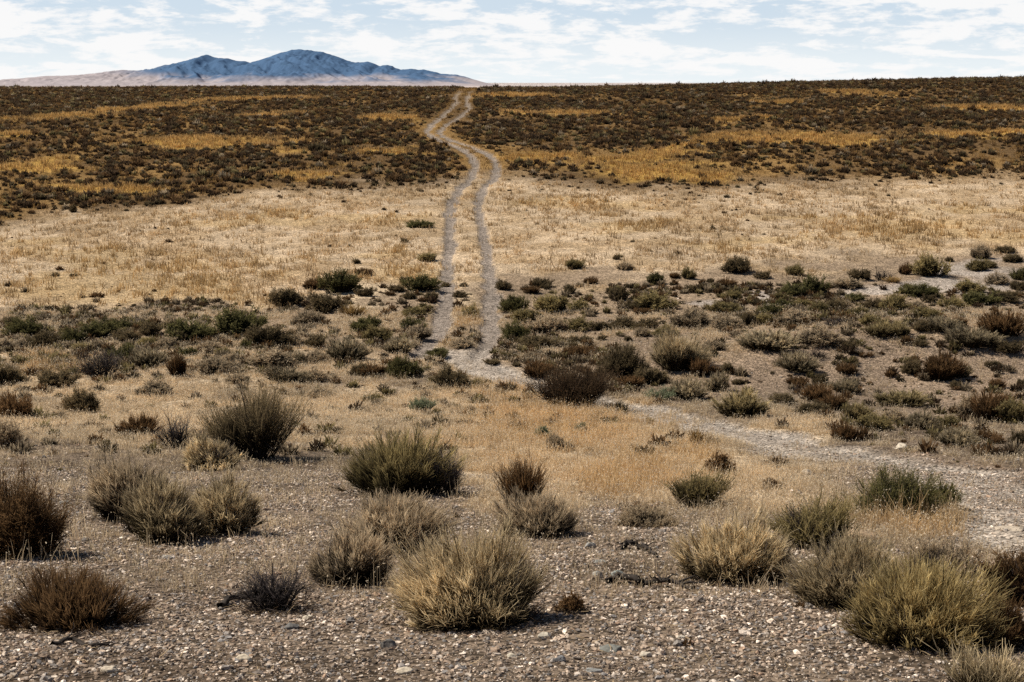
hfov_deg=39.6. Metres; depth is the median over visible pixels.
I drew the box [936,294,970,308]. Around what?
sagebrush
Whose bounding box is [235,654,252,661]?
stone
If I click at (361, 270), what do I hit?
rabbitbrush
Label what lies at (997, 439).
rabbitbrush
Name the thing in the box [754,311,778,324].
sagebrush
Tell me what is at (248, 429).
greasewood
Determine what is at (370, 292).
sagebrush
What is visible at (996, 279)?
sagebrush
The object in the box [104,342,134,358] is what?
sagebrush
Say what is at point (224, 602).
dead branch
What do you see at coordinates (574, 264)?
sagebrush
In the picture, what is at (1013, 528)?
stone
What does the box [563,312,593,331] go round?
sagebrush
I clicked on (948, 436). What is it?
rabbitbrush
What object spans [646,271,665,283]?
sagebrush
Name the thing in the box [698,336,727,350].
sagebrush
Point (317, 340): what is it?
sagebrush
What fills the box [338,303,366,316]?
bunchgrass
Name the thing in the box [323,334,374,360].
rabbitbrush
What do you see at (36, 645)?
gravel
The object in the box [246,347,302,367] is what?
sagebrush
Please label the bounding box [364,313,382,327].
sagebrush
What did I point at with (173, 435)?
dead shrub
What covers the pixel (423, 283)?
sagebrush
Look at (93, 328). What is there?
sagebrush
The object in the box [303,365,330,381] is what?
sagebrush
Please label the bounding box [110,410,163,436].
rabbitbrush
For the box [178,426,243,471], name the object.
rabbitbrush
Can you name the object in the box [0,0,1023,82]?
sky
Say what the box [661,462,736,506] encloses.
greasewood
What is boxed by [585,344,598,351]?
rabbitbrush
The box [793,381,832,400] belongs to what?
rabbitbrush
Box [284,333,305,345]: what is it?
sagebrush
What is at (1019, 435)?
sagebrush
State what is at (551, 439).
sagebrush
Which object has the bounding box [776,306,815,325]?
sagebrush
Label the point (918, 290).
sagebrush
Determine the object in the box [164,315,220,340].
sagebrush
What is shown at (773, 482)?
rabbitbrush
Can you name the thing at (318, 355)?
sagebrush
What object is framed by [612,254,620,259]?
sagebrush
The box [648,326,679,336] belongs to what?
sagebrush
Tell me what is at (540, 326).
sagebrush
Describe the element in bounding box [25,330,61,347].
sagebrush
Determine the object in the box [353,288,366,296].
sagebrush
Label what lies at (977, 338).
rabbitbrush
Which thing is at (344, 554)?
rabbitbrush
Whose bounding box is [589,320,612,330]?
sagebrush
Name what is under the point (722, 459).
sagebrush
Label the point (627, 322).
sagebrush
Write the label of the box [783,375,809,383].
rabbitbrush
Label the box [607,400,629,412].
sagebrush
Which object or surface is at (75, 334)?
sagebrush
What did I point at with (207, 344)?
sagebrush
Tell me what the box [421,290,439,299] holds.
sagebrush
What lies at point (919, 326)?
sagebrush
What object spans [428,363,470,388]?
sagebrush
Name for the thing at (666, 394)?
greasewood
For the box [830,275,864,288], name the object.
sagebrush
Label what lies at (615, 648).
stone
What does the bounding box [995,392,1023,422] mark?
shrub
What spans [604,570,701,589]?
dead branch
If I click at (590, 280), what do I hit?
rabbitbrush
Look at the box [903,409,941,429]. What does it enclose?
rabbitbrush
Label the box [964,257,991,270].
sagebrush
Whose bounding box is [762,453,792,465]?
rabbitbrush
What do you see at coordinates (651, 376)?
sagebrush
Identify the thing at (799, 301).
sagebrush
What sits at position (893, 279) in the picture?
bunchgrass
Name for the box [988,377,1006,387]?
rabbitbrush
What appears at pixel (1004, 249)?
sagebrush
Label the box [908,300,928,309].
sagebrush
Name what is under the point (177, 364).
shrub
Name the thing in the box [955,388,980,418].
sagebrush
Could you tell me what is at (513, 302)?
sagebrush
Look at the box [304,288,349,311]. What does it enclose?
sagebrush
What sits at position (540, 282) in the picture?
sagebrush
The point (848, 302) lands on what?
sagebrush
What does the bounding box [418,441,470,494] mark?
dead shrub
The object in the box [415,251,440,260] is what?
sagebrush
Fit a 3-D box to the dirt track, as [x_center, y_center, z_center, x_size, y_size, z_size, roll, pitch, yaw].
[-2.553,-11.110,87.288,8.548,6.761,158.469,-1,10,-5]
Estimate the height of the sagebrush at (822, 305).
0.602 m
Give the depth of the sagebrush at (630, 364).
38.26 m
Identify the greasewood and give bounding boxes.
[186,365,316,459]
[408,394,439,409]
[516,347,625,407]
[534,425,551,436]
[572,422,586,431]
[641,386,676,399]
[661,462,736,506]
[765,480,874,547]
[933,475,965,506]
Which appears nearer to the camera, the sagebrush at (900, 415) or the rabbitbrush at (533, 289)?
the sagebrush at (900, 415)
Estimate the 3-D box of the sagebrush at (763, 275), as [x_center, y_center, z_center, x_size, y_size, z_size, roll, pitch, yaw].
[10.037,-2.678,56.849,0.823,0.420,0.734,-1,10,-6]
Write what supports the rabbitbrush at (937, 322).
on the ground at (606, 270)
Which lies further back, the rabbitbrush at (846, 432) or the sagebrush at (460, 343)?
the sagebrush at (460, 343)
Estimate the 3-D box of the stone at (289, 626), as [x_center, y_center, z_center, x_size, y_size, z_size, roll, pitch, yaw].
[-1.327,1.729,8.581,0.096,0.050,0.063,0,10,-1]
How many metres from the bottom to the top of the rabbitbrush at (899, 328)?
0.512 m
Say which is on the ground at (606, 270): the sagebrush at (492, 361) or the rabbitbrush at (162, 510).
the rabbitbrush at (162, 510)
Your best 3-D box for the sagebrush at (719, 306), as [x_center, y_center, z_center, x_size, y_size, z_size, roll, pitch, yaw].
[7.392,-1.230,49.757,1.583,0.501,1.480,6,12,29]
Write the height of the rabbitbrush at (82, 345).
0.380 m
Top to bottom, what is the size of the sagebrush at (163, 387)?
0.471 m
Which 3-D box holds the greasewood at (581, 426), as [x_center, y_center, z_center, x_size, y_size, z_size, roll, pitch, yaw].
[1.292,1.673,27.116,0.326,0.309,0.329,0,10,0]
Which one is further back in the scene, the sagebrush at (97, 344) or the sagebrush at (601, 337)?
the sagebrush at (601, 337)
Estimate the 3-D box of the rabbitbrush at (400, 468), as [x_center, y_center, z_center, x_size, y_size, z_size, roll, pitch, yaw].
[-1.315,1.315,16.507,1.784,0.974,1.332,0,10,0]
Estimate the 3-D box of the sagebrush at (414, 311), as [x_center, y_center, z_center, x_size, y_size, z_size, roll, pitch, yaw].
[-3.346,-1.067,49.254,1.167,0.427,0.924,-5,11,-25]
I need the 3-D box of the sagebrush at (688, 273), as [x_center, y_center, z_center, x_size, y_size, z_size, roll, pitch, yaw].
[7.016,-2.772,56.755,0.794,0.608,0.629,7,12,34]
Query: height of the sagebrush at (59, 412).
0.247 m
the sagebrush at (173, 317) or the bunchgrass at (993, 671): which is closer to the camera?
the bunchgrass at (993, 671)
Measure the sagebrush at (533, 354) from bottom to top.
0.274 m
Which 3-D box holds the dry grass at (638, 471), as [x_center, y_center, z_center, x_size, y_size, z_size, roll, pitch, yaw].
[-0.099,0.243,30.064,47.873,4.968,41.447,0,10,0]
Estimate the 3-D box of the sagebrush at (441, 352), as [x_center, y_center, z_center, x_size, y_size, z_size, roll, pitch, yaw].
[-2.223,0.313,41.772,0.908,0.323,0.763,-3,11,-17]
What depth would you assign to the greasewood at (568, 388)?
32.90 m
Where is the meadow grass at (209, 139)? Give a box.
[0,78,1023,314]
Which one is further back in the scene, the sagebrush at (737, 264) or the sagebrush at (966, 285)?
the sagebrush at (737, 264)
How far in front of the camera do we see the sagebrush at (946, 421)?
29.10 m
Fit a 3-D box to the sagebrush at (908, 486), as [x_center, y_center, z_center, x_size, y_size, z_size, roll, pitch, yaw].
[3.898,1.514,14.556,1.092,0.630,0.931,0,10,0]
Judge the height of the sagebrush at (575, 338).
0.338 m
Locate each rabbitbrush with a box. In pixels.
[0,386,35,417]
[0,559,159,633]
[68,341,93,350]
[78,420,106,428]
[78,446,172,520]
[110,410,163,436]
[114,468,216,543]
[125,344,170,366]
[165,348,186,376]
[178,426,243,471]
[188,461,269,535]
[265,362,313,382]
[288,349,307,361]
[301,273,324,288]
[303,513,396,586]
[320,486,467,553]
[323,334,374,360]
[323,415,471,497]
[352,267,373,275]
[355,361,386,376]
[376,507,566,632]
[381,335,414,353]
[485,484,582,538]
[520,285,540,293]
[521,354,554,377]
[562,344,595,355]
[582,275,598,283]
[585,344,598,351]
[615,374,644,386]
[632,307,654,314]
[647,314,716,370]
[663,498,811,584]
[667,376,708,399]
[669,272,681,277]
[689,356,713,376]
[702,365,730,390]
[709,385,769,417]
[713,275,737,285]
[733,326,802,351]
[760,476,783,488]
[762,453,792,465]
[771,348,824,372]
[773,519,912,611]
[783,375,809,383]
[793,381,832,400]
[816,388,849,410]
[828,546,1021,656]
[829,377,860,393]
[830,419,861,440]
[835,359,858,374]
[841,399,877,419]
[862,320,896,337]
[871,388,932,407]
[884,319,912,336]
[897,261,912,274]
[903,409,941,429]
[917,340,966,380]
[923,314,964,331]
[937,425,982,446]
[942,320,1009,347]
[952,314,967,324]
[965,387,1023,421]
[972,590,1023,651]
[973,424,991,438]
[974,305,1023,336]
[984,258,997,267]
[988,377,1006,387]
[990,436,1007,443]
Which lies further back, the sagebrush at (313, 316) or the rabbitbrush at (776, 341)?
the sagebrush at (313, 316)
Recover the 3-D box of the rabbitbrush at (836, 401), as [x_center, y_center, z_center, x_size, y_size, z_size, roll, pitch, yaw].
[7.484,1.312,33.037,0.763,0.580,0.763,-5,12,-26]
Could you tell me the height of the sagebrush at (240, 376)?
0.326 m
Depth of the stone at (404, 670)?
7.31 m
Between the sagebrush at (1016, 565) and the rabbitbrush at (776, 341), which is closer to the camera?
the sagebrush at (1016, 565)
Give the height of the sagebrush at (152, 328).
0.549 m
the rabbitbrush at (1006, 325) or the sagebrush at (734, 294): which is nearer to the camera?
the rabbitbrush at (1006, 325)
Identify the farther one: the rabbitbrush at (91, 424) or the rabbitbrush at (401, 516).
the rabbitbrush at (91, 424)
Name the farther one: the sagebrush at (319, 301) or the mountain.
the mountain
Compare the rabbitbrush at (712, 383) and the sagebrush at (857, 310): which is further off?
the sagebrush at (857, 310)
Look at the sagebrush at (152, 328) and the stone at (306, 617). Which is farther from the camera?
the sagebrush at (152, 328)
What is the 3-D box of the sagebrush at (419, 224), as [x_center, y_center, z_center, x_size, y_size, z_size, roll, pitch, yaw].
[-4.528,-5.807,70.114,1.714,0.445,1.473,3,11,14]
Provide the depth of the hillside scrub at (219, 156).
113.39 m
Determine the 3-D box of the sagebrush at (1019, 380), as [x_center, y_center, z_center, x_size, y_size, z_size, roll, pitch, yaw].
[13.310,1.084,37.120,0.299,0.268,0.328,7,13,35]
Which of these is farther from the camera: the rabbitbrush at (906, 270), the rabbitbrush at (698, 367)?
the rabbitbrush at (906, 270)
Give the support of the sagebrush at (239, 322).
on the ground at (606, 270)
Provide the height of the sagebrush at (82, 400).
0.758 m
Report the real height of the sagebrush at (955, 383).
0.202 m
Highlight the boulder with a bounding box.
[843,528,879,539]
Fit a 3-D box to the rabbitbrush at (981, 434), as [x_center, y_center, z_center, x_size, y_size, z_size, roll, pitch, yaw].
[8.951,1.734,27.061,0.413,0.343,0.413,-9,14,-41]
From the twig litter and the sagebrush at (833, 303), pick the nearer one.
the twig litter
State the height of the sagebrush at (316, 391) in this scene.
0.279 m
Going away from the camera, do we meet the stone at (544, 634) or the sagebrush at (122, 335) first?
the stone at (544, 634)
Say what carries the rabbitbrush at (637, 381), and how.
on the ground at (606, 270)
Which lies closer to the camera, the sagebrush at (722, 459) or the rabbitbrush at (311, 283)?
the sagebrush at (722, 459)
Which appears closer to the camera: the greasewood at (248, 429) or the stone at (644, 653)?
the stone at (644, 653)
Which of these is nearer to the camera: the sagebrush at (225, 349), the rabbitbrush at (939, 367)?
the rabbitbrush at (939, 367)
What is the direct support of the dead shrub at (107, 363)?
on the ground at (606, 270)
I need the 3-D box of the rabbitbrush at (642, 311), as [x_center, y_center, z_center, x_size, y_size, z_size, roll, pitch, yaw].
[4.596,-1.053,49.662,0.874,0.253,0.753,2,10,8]
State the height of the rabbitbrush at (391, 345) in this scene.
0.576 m
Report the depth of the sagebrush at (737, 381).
37.18 m
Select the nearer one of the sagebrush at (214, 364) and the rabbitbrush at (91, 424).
the rabbitbrush at (91, 424)
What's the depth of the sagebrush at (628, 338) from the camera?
44.08 m
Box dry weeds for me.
[0,455,1000,657]
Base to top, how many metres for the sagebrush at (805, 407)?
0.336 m
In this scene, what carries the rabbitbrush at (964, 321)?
on the ground at (606, 270)
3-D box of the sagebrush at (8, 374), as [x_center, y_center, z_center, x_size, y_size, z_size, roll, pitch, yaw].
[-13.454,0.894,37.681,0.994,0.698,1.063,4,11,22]
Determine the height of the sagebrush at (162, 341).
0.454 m
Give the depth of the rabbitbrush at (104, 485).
14.03 m
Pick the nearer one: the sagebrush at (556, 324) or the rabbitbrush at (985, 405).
the rabbitbrush at (985, 405)
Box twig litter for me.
[0,419,1023,681]
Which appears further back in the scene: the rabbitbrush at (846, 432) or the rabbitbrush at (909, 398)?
the rabbitbrush at (909, 398)
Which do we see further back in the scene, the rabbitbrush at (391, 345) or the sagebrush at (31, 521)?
the rabbitbrush at (391, 345)
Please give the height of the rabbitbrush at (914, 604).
0.625 m
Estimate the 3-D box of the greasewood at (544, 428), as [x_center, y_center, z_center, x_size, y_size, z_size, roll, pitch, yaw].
[0.555,1.648,25.877,0.285,0.308,0.327,6,12,28]
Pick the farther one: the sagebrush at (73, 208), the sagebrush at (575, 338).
the sagebrush at (73, 208)
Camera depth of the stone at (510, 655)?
7.64 m
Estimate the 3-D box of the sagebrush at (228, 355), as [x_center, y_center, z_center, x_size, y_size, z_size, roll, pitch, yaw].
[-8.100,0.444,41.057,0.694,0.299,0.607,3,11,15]
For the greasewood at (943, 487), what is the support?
on the ground at (606, 270)
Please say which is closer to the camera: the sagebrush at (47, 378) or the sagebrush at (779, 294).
the sagebrush at (47, 378)
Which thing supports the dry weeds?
on the ground at (606, 270)
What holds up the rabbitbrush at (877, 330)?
on the ground at (606, 270)
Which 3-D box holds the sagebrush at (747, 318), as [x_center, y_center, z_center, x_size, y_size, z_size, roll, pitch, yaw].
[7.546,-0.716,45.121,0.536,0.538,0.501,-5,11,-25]
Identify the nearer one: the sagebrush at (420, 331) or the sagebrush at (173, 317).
the sagebrush at (420, 331)
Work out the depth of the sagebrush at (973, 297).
51.42 m
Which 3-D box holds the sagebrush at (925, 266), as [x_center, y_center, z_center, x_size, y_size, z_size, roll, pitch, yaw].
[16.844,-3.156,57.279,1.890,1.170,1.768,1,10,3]
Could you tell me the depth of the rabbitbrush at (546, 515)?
12.97 m
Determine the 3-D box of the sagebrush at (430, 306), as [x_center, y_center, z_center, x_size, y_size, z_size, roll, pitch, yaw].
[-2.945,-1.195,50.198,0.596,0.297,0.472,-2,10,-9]
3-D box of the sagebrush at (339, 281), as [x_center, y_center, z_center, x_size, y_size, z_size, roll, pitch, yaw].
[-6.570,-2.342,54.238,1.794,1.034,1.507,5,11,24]
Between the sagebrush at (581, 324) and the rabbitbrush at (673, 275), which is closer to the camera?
the sagebrush at (581, 324)
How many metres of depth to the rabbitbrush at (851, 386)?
36.21 m
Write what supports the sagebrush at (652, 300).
on the ground at (606, 270)
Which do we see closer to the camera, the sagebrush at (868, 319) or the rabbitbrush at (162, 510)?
the rabbitbrush at (162, 510)
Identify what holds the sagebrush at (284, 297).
on the ground at (606, 270)
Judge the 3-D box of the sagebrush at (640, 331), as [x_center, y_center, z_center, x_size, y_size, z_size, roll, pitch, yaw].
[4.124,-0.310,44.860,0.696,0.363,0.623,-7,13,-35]
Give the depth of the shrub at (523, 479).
15.76 m
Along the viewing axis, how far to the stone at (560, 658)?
7.58 m
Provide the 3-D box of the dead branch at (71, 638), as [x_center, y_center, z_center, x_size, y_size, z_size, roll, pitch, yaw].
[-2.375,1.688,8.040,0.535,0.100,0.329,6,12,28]
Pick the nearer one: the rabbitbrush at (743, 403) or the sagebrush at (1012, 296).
the rabbitbrush at (743, 403)
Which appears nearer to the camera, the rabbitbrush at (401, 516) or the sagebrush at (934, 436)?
the rabbitbrush at (401, 516)
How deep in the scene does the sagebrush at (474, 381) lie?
36.95 m
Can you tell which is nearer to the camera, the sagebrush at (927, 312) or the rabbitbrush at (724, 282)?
the sagebrush at (927, 312)
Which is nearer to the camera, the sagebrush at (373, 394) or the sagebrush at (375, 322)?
the sagebrush at (373, 394)
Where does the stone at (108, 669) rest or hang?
on the ground at (606, 270)
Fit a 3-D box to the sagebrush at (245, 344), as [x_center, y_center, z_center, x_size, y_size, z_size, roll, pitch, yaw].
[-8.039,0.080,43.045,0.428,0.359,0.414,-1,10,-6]
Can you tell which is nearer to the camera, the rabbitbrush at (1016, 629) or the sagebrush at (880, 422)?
the rabbitbrush at (1016, 629)
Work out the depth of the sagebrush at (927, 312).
42.81 m
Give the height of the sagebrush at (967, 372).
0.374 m
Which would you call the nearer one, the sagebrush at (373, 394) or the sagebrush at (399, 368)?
the sagebrush at (373, 394)
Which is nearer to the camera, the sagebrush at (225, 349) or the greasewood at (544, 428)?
the greasewood at (544, 428)
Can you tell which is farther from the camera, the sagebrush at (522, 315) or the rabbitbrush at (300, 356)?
the sagebrush at (522, 315)
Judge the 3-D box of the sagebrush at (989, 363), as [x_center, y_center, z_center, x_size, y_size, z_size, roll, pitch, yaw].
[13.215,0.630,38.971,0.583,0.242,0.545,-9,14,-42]
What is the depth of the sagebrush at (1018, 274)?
56.61 m
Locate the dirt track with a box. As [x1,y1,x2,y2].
[407,94,1023,556]
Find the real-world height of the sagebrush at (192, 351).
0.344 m
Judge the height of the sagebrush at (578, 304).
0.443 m
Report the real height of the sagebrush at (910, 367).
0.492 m
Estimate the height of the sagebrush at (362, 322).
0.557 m
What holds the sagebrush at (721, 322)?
on the ground at (606, 270)
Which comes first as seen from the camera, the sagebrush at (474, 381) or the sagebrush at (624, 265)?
the sagebrush at (474, 381)
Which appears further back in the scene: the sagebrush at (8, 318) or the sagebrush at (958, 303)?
the sagebrush at (958, 303)
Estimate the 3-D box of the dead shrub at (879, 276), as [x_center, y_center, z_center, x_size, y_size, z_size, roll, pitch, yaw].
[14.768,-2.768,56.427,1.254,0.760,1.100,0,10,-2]
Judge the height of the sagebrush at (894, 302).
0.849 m
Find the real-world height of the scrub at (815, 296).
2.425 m
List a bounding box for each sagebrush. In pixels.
[0,336,13,347]
[0,363,26,386]
[0,416,29,449]
[0,451,81,558]
[1,314,19,323]
[2,315,44,335]
[8,335,33,348]
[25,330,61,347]
[33,367,83,387]
[45,409,71,419]
[59,324,87,343]
[61,383,103,412]
[68,204,77,212]
[76,317,124,336]
[87,339,103,349]
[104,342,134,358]
[107,316,132,327]
[111,327,141,342]
[132,377,174,396]
[133,336,159,344]
[137,319,162,335]
[155,334,179,346]
[160,313,179,326]
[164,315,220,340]
[170,330,186,341]
[177,346,197,355]
[191,355,234,371]
[195,339,225,348]
[212,305,272,335]
[214,346,232,353]
[219,352,241,359]
[223,372,249,383]
[240,323,299,346]
[240,338,251,347]
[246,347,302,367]
[265,287,305,306]
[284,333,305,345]
[290,309,327,323]
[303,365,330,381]
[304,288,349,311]
[304,332,326,346]
[304,349,328,362]
[305,386,333,396]
[315,268,363,293]
[346,361,369,375]
[348,317,370,332]
[352,259,360,263]
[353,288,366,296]
[359,324,394,340]
[360,391,386,400]
[364,285,373,295]
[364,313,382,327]
[384,283,404,291]
[384,353,418,378]
[399,316,428,328]
[400,273,445,290]
[400,292,417,298]
[400,304,432,316]
[400,320,435,339]
[403,218,436,227]
[412,361,424,375]
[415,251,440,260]
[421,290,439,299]
[422,303,435,310]
[423,345,449,357]
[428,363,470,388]
[441,282,450,286]
[447,334,472,348]
[452,290,469,297]
[461,302,479,316]
[468,377,484,387]
[481,358,501,364]
[494,278,512,289]
[496,293,530,311]
[499,320,531,340]
[507,305,538,322]
[515,333,559,347]
[524,317,552,333]
[526,351,539,358]
[531,290,575,313]
[532,277,553,287]
[534,314,568,331]
[545,431,576,450]
[554,590,588,614]
[561,333,595,343]
[563,284,576,293]
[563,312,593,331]
[565,257,585,268]
[566,298,593,309]
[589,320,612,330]
[595,338,646,377]
[596,334,606,340]
[607,283,628,301]
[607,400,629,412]
[609,315,635,328]
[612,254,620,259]
[613,501,679,527]
[615,260,636,269]
[621,299,645,308]
[624,336,632,340]
[631,316,660,328]
[633,288,680,310]
[633,326,651,336]
[633,366,671,383]
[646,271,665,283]
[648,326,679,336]
[666,305,713,328]
[680,264,697,279]
[682,283,699,292]
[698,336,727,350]
[703,448,738,474]
[705,300,743,312]
[709,312,744,328]
[718,254,752,272]
[720,362,733,371]
[722,287,742,300]
[731,378,744,384]
[742,312,757,325]
[753,269,772,279]
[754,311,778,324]
[759,303,784,314]
[766,392,798,405]
[773,291,788,298]
[775,298,792,306]
[776,280,810,295]
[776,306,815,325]
[785,262,804,275]
[790,297,812,305]
[791,399,830,414]
[794,322,849,347]
[802,274,831,292]
[808,299,829,310]
[811,373,829,384]
[825,298,847,308]
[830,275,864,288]
[839,339,858,348]
[840,300,853,307]
[840,460,947,517]
[844,291,865,300]
[844,304,873,316]
[846,267,870,280]
[852,411,897,430]
[858,313,883,325]
[859,296,884,309]
[878,290,911,310]
[880,407,907,423]
[889,532,987,578]
[897,282,944,296]
[900,358,923,374]
[901,305,944,317]
[905,249,953,276]
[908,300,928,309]
[912,318,931,331]
[912,338,930,345]
[920,293,936,302]
[929,431,941,439]
[934,412,960,428]
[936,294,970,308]
[944,256,954,261]
[949,380,964,387]
[953,278,988,292]
[955,365,973,376]
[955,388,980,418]
[961,289,1005,304]
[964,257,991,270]
[967,241,992,258]
[967,545,1023,606]
[983,270,1010,284]
[983,360,1004,368]
[987,289,1021,302]
[989,338,1023,353]
[992,244,1016,252]
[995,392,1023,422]
[1001,253,1023,262]
[1006,426,1023,444]
[1008,267,1023,279]
[1009,279,1023,289]
[1016,378,1023,384]
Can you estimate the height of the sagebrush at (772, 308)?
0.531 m
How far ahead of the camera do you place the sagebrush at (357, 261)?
60.04 m
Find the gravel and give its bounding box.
[0,279,1023,681]
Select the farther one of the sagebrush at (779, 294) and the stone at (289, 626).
the sagebrush at (779, 294)
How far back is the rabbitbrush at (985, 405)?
30.76 m
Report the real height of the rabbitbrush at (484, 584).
0.740 m
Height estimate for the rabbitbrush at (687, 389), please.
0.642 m
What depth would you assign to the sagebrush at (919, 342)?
40.52 m
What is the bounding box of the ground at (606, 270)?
[0,82,1023,681]
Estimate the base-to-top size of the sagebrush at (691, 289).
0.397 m
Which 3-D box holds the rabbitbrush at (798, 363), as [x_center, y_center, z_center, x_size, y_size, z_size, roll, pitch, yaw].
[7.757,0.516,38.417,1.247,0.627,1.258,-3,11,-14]
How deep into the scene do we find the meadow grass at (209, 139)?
78.17 m
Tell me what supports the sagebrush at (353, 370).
on the ground at (606, 270)
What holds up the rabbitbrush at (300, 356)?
on the ground at (606, 270)
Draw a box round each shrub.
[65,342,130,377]
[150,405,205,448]
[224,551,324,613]
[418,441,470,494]
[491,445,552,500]
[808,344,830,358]
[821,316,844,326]
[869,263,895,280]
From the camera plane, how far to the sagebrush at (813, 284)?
53.86 m
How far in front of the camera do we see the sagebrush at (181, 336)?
44.37 m
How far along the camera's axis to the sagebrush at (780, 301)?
50.65 m
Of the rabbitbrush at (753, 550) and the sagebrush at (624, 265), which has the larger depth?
the sagebrush at (624, 265)
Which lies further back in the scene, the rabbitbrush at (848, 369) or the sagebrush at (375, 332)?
the sagebrush at (375, 332)
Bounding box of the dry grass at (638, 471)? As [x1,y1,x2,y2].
[0,301,1023,603]
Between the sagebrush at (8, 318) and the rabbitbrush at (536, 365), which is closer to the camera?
the rabbitbrush at (536, 365)
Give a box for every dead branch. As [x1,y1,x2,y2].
[50,622,126,649]
[216,587,262,607]
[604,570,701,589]
[616,538,656,554]
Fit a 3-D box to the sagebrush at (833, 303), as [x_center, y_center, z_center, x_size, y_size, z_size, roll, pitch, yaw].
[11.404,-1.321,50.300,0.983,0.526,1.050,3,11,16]
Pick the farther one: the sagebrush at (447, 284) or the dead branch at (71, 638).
the sagebrush at (447, 284)
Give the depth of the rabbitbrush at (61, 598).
8.69 m
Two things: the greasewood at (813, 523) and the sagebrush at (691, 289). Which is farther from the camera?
the sagebrush at (691, 289)
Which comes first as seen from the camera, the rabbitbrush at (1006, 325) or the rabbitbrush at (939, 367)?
the rabbitbrush at (939, 367)
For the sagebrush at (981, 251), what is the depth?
61.56 m
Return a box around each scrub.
[0,74,1023,304]
[0,278,1023,458]
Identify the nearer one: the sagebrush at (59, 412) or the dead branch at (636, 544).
the dead branch at (636, 544)
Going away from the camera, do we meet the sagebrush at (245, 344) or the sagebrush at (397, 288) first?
the sagebrush at (245, 344)
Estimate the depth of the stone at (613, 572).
10.71 m
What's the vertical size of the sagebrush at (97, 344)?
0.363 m
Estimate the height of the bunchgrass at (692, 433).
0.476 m
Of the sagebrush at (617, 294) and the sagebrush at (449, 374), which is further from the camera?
the sagebrush at (617, 294)
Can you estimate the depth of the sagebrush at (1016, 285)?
54.44 m
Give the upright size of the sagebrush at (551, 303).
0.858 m
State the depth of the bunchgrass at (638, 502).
14.99 m
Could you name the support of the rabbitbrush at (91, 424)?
on the ground at (606, 270)
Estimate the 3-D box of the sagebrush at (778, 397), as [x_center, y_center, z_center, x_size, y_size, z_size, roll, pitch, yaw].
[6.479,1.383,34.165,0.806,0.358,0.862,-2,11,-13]
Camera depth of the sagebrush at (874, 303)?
50.21 m
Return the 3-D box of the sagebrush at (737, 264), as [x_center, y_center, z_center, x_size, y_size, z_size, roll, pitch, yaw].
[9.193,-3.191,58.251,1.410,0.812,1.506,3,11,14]
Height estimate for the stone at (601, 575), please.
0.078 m
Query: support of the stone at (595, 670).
on the gravel
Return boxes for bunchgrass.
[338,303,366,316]
[614,500,659,510]
[685,425,706,443]
[882,274,901,282]
[917,630,1023,681]
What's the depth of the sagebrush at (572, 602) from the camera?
8.99 m
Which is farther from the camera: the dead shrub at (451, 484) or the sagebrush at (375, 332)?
the sagebrush at (375, 332)
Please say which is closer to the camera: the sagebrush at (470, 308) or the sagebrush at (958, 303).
the sagebrush at (470, 308)
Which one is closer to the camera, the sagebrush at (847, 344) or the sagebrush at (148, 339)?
the sagebrush at (847, 344)
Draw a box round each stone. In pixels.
[100,666,116,672]
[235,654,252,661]
[284,623,299,629]
[302,614,314,619]
[380,639,396,647]
[396,667,412,673]
[507,653,517,658]
[537,632,549,638]
[554,655,565,661]
[585,542,596,547]
[586,668,602,672]
[593,571,602,577]
[600,644,621,651]
[611,570,622,575]
[640,651,651,656]
[894,443,906,448]
[995,526,1023,530]
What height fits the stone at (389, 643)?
0.074 m
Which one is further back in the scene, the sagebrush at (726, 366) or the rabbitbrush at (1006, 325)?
the rabbitbrush at (1006, 325)
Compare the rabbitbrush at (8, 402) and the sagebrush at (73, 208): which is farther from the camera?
the sagebrush at (73, 208)
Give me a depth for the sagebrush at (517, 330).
44.79 m
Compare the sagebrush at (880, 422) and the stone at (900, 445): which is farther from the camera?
the sagebrush at (880, 422)
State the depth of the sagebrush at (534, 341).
43.25 m
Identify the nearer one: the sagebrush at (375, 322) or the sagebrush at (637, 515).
the sagebrush at (637, 515)
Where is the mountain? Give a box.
[0,49,501,86]
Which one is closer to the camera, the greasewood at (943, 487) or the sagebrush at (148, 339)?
the greasewood at (943, 487)
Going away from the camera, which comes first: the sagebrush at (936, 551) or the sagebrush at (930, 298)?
the sagebrush at (936, 551)
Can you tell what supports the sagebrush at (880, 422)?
on the ground at (606, 270)
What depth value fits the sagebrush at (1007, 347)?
40.02 m
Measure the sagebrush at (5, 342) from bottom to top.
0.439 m
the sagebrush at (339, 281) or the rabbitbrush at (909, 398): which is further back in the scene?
the sagebrush at (339, 281)
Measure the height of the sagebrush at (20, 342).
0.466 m
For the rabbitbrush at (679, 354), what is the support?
on the ground at (606, 270)
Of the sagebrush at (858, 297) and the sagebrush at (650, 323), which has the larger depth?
the sagebrush at (858, 297)
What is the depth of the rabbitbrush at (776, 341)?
39.94 m
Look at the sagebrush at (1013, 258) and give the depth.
60.53 m
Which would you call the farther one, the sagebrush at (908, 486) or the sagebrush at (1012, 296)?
the sagebrush at (1012, 296)
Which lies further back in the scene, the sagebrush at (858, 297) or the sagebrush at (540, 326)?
the sagebrush at (858, 297)
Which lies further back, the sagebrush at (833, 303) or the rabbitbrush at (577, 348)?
the sagebrush at (833, 303)
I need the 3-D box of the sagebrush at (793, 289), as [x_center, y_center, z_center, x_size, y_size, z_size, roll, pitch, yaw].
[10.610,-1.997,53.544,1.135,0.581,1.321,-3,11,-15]
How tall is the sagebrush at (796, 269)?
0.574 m

